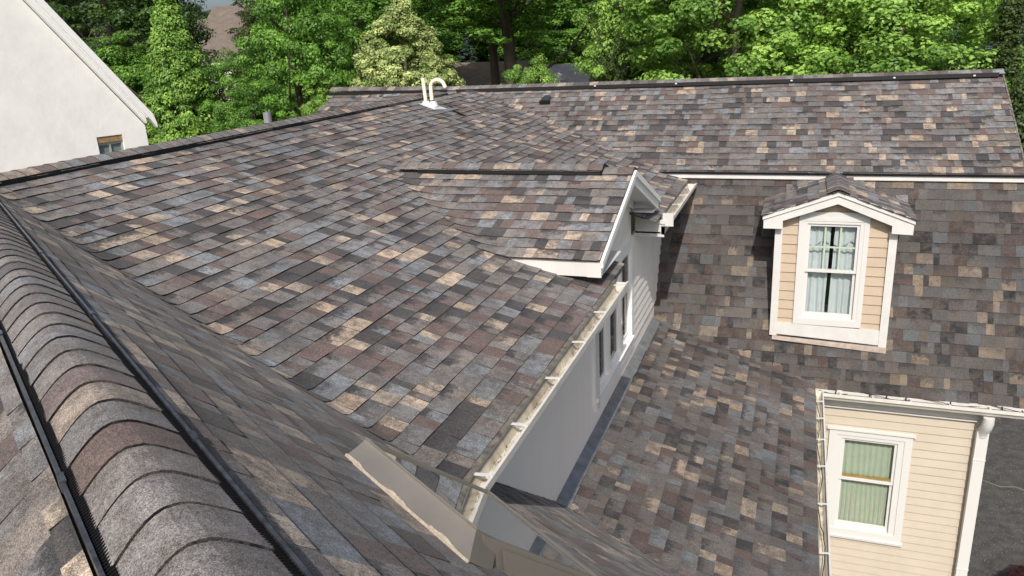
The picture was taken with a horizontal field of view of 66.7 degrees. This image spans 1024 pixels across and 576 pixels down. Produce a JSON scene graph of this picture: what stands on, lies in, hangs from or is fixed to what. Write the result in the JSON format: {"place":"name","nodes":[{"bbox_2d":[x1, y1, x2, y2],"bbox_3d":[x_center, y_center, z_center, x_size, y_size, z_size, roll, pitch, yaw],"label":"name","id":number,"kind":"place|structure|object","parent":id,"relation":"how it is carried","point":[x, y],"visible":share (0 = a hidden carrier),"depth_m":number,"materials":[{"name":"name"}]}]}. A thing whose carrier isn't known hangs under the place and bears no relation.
{"place":"outdoors","nodes":[
{"label":"outdoors","id":0,"kind":"place"},
{"bbox_2d":[0,0,157,171],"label":"stucco house","id":1,"kind":"structure","parent":0,"point":[66,93],"depth_m":16.10,"materials":[{"name":"white paint"}]},
{"bbox_2d":[98,141,123,153],"bbox_3d":[-8.891,-2.886,17.298,0.060,0.725,0.559,12,23,38],"label":"window","id":2,"kind":"structure","parent":1,"relation":"in","point":[106,147],"depth_m":17.21,"materials":[{"name":"grey"}]},
{"bbox_2d":[67,0,793,46],"label":"sky","id":3,"kind":"structure","parent":0,"point":[210,4],"materials":[{"name":"white"}]},
{"bbox_2d":[967,416,1023,575],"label":"driveway","id":4,"kind":"structure","parent":0,"point":[990,498],"depth_m":13.21,"materials":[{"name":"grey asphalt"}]},
{"bbox_2d":[983,480,1023,489],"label":"crack","id":5,"kind":"object","parent":4,"relation":"on","point":[1004,486],"visible":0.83,"depth_m":13.77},
{"bbox_2d":[1005,565,1023,575],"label":"maroon shrub","id":6,"kind":"object","parent":4,"relation":"on","point":[1017,570],"visible":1,"depth_m":11.10,"materials":[{"name":"red plant"}]},
{"label":"ground","id":7,"kind":"structure","parent":0,"visible":0},
{"bbox_2d":[54,0,95,41],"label":"leafy tree","id":8,"kind":"object","parent":7,"relation":"on","point":[86,33],"visible":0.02,"depth_m":67.97,"materials":[{"name":"green plant"}]},
{"bbox_2d":[45,0,148,105],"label":"leafy tree","id":9,"kind":"object","parent":7,"relation":"on","point":[128,44],"visible":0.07,"depth_m":65.65,"materials":[{"name":"green plant"}]},
{"bbox_2d":[78,0,182,93],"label":"leafy tree","id":10,"kind":"object","parent":7,"relation":"on","point":[134,8],"visible":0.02,"depth_m":84.97,"materials":[{"name":"green plant"}]},
{"bbox_2d":[91,31,181,139],"bbox_3d":[-15.446,-5.843,31.990,5.013,8.991,5.087,4,19,20],"label":"leafy tree","id":11,"kind":"object","parent":7,"relation":"on","point":[127,69],"visible":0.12,"depth_m":30.40,"materials":[{"name":"green plant"}]},
{"bbox_2d":[44,0,231,138],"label":"leafy tree","id":12,"kind":"object","parent":7,"relation":"on","point":[126,22],"visible":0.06,"depth_m":31.44,"materials":[{"name":"green plant"}]},
{"bbox_2d":[141,1,208,19],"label":"leafy tree","id":13,"kind":"object","parent":7,"relation":"on","point":[193,7],"visible":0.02,"depth_m":105.07,"materials":[{"name":"green plant"}]},
{"bbox_2d":[122,0,239,144],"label":"leafy tree","id":14,"kind":"object","parent":7,"relation":"on","point":[176,48],"visible":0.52,"depth_m":28.24,"materials":[{"name":"green plant"}]},
{"bbox_2d":[188,47,264,134],"bbox_3d":[-10.838,-5.146,30.405,3.328,8.191,3.339,-17,22,-36],"label":"leafy tree","id":15,"kind":"object","parent":7,"relation":"on","point":[222,77],"visible":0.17,"depth_m":28.97,"materials":[{"name":"green plant"}]},
{"bbox_2d":[151,5,316,121],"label":"brown roofed house","id":16,"kind":"structure","parent":7,"relation":"on","point":[221,20],"depth_m":54.32,"materials":[{"name":"white paint"}]},
{"bbox_2d":[209,67,301,131],"bbox_3d":[-9.025,-4.184,28.346,3.643,7.448,3.611,4,19,20],"label":"leafy tree","id":17,"kind":"object","parent":7,"relation":"on","point":[245,116],"visible":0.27,"depth_m":27.10,"materials":[{"name":"green plant"}]},
{"bbox_2d":[229,52,320,109],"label":"leafy tree","id":18,"kind":"object","parent":7,"relation":"on","point":[247,66],"visible":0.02,"depth_m":51.01,"materials":[{"name":"green plant"}]},
{"bbox_2d":[225,0,364,119],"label":"leafy tree","id":19,"kind":"object","parent":7,"relation":"on","point":[246,15],"visible":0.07,"depth_m":52.30,"materials":[{"name":"green plant"}]},
{"bbox_2d":[220,0,371,121],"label":"leafy tree","id":20,"kind":"object","parent":7,"relation":"on","point":[331,45],"visible":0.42,"depth_m":28.08,"materials":[{"name":"green plant"}]},
{"bbox_2d":[300,78,339,115],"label":"leafy tree","id":21,"kind":"object","parent":7,"relation":"on","point":[315,102],"visible":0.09,"depth_m":27.88,"materials":[{"name":"green plant"}]},
{"bbox_2d":[248,0,453,109],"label":"leafy tree","id":22,"kind":"object","parent":7,"relation":"on","point":[359,16],"visible":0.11,"depth_m":36.36,"materials":[{"name":"green plant"}]},
{"bbox_2d":[315,25,400,83],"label":"leafy tree","id":23,"kind":"object","parent":7,"relation":"on","point":[353,45],"visible":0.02,"depth_m":44.66,"materials":[{"name":"green plant"}]},
{"bbox_2d":[302,0,434,60],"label":"leafy tree","id":24,"kind":"object","parent":7,"relation":"on","point":[362,1],"visible":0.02,"depth_m":49.49,"materials":[{"name":"green plant"}]},
{"bbox_2d":[348,0,465,86],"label":"leafy tree","id":25,"kind":"object","parent":7,"relation":"on","point":[398,19],"visible":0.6,"depth_m":28.00,"materials":[{"name":"green plant"}]},
{"bbox_2d":[388,0,513,62],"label":"leafy tree","id":26,"kind":"object","parent":7,"relation":"on","point":[454,50],"visible":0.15,"depth_m":47.96,"materials":[{"name":"green plant"}]},
{"bbox_2d":[457,23,478,62],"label":"spruce","id":27,"kind":"object","parent":7,"relation":"on","point":[467,49],"visible":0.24,"depth_m":47.48,"materials":[{"name":"green plant"}]},
{"bbox_2d":[413,60,544,85],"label":"tan roofed shed","id":28,"kind":"structure","parent":7,"relation":"on","point":[474,73],"depth_m":41.96,"materials":[{"name":"white paint"}]},
{"bbox_2d":[441,6,518,61],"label":"leafy tree","id":29,"kind":"object","parent":7,"relation":"on","point":[478,59],"depth_m":54.29,"materials":[{"name":"green plant"}]},
{"bbox_2d":[473,0,525,84],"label":"leafy tree","id":30,"kind":"object","parent":7,"relation":"on","point":[494,66],"visible":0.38,"depth_m":35.81,"materials":[{"name":"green plant"}]},
{"bbox_2d":[0,69,1023,575],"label":"shingled house","id":31,"kind":"structure","parent":7,"relation":"on","point":[730,327],"depth_m":7.03,"materials":[{"name":"grey"}]},
{"bbox_2d":[596,316,612,402],"bbox_3d":[0.783,0.494,7.943,0.350,1.172,0.610,4,19,20],"label":"window","id":32,"kind":"structure","parent":31,"relation":"in","point":[605,378],"depth_m":8.18,"materials":[{"name":"white paint"}]},
{"bbox_2d":[601,259,623,377],"bbox_3d":[0.986,0.312,8.477,0.350,1.172,0.610,4,19,20],"label":"window","id":33,"kind":"structure","parent":31,"relation":"in","point":[616,356],"depth_m":8.70,"materials":[{"name":"white paint"}]},
{"bbox_2d":[613,245,634,355],"bbox_3d":[1.188,0.130,9.007,0.350,1.172,0.600,4,19,20],"label":"window","id":34,"kind":"structure","parent":31,"relation":"in","point":[626,339],"depth_m":9.15,"materials":[{"name":"white paint"}]},
{"bbox_2d":[792,217,870,327],"bbox_3d":[4.077,-0.239,9.969,0.815,1.430,0.320,4,19,20],"label":"window","id":35,"kind":"structure","parent":31,"relation":"in","point":[831,252],"depth_m":9.90,"materials":[{"name":"white plastic"}]},
{"bbox_2d":[827,425,915,546],"bbox_3d":[4.765,2.607,10.507,1.055,1.667,0.350,4,19,20],"label":"window","id":36,"kind":"structure","parent":31,"relation":"in","point":[855,451],"depth_m":10.41,"materials":[{"name":"white plastic"}]},
{"bbox_2d":[423,0,604,84],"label":"leafy tree","id":37,"kind":"object","parent":7,"relation":"on","point":[506,18],"visible":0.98,"depth_m":32.47,"materials":[{"name":"green plant"}]},
{"bbox_2d":[500,53,560,84],"bbox_3d":[0.624,-3.757,25.411,2.713,7.508,2.910,-2,18,3],"label":"leafy tree","id":38,"kind":"object","parent":7,"relation":"on","point":[517,77],"visible":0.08,"depth_m":24.15,"materials":[{"name":"green plant"}]},
{"bbox_2d":[469,0,602,61],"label":"leafy tree","id":39,"kind":"object","parent":7,"relation":"on","point":[578,55],"visible":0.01,"depth_m":51.34,"materials":[{"name":"green plant"}]},
{"bbox_2d":[487,0,619,64],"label":"leafy tree","id":40,"kind":"object","parent":7,"relation":"on","point":[545,50],"visible":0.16,"depth_m":46.34,"materials":[{"name":"green plant"}]},
{"bbox_2d":[515,0,600,63],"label":"leafy tree","id":41,"kind":"object","parent":7,"relation":"on","point":[558,26],"visible":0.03,"depth_m":49.11,"materials":[{"name":"green plant"}]},
{"bbox_2d":[545,63,591,82],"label":"grey roofed garage","id":42,"kind":"structure","parent":7,"relation":"on","point":[565,73],"depth_m":41.74,"materials":[{"name":"white paint"}]},
{"bbox_2d":[574,35,636,78],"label":"leafy tree","id":43,"kind":"object","parent":7,"relation":"on","point":[586,39],"depth_m":43.60,"materials":[{"name":"green plant"}]},
{"bbox_2d":[588,26,642,81],"bbox_3d":[3.552,-4.489,26.126,3.423,8.233,2.720,14,25,43],"label":"leafy tree","id":44,"kind":"object","parent":7,"relation":"on","point":[620,73],"visible":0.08,"depth_m":25.09,"materials":[{"name":"green plant"}]},
{"bbox_2d":[557,0,699,62],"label":"leafy tree","id":45,"kind":"object","parent":7,"relation":"on","point":[578,34],"depth_m":49.66,"materials":[{"name":"green plant"}]},
{"bbox_2d":[570,0,712,81],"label":"leafy tree","id":46,"kind":"object","parent":7,"relation":"on","point":[597,30],"visible":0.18,"depth_m":24.99,"materials":[{"name":"green plant"}]},
{"bbox_2d":[589,0,776,80],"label":"leafy tree","id":47,"kind":"object","parent":7,"relation":"on","point":[706,58],"visible":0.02,"depth_m":28.66,"materials":[{"name":"green plant"}]},
{"bbox_2d":[676,17,742,77],"bbox_3d":[10.091,-9.997,40.615,6.913,9.188,7.312,4,19,20],"label":"leafy tree","id":48,"kind":"object","parent":7,"relation":"on","point":[712,41],"depth_m":37.92,"materials":[{"name":"green plant"}]},
{"bbox_2d":[612,0,873,80],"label":"leafy tree","id":49,"kind":"object","parent":7,"relation":"on","point":[658,29],"visible":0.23,"depth_m":21.00,"materials":[{"name":"green plant"}]},
{"bbox_2d":[744,28,856,76],"bbox_3d":[7.825,-3.127,21.736,3.919,7.880,3.910,4,19,20],"label":"leafy tree","id":50,"kind":"object","parent":7,"relation":"on","point":[795,49],"visible":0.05,"depth_m":20.27,"materials":[{"name":"green plant"}]},
{"bbox_2d":[702,0,950,77],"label":"leafy tree","id":51,"kind":"object","parent":7,"relation":"on","point":[745,43],"visible":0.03,"depth_m":23.77,"materials":[{"name":"green plant"}]},
{"bbox_2d":[769,0,1023,89],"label":"leafy tree","id":52,"kind":"object","parent":7,"relation":"on","point":[882,11],"visible":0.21,"depth_m":18.99,"materials":[{"name":"green plant"}]},
{"bbox_2d":[846,15,957,72],"bbox_3d":[18.835,-9.272,37.812,7.011,8.682,6.962,4,19,20],"label":"leafy tree","id":53,"kind":"object","parent":7,"relation":"on","point":[882,53],"depth_m":36.23,"materials":[{"name":"green plant"}]},
{"bbox_2d":[900,0,1023,74],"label":"leafy tree","id":54,"kind":"object","parent":7,"relation":"on","point":[994,45],"visible":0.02,"depth_m":31.49,"materials":[{"name":"green plant"}]},
{"bbox_2d":[912,0,1023,105],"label":"evergreen","id":55,"kind":"object","parent":7,"relation":"on","point":[1009,30],"visible":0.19,"depth_m":18.12,"materials":[{"name":"green plant"}]},
{"bbox_2d":[937,4,1023,75],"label":"leafy tree","id":56,"kind":"object","parent":7,"relation":"on","point":[965,21],"depth_m":33.73,"materials":[{"name":"green plant"}]},
{"bbox_2d":[1008,78,1023,152],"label":"leafy tree","id":57,"kind":"object","parent":7,"relation":"on","point":[1016,94],"visible":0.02,"depth_m":15.78,"materials":[{"name":"green plant"}]}
]}

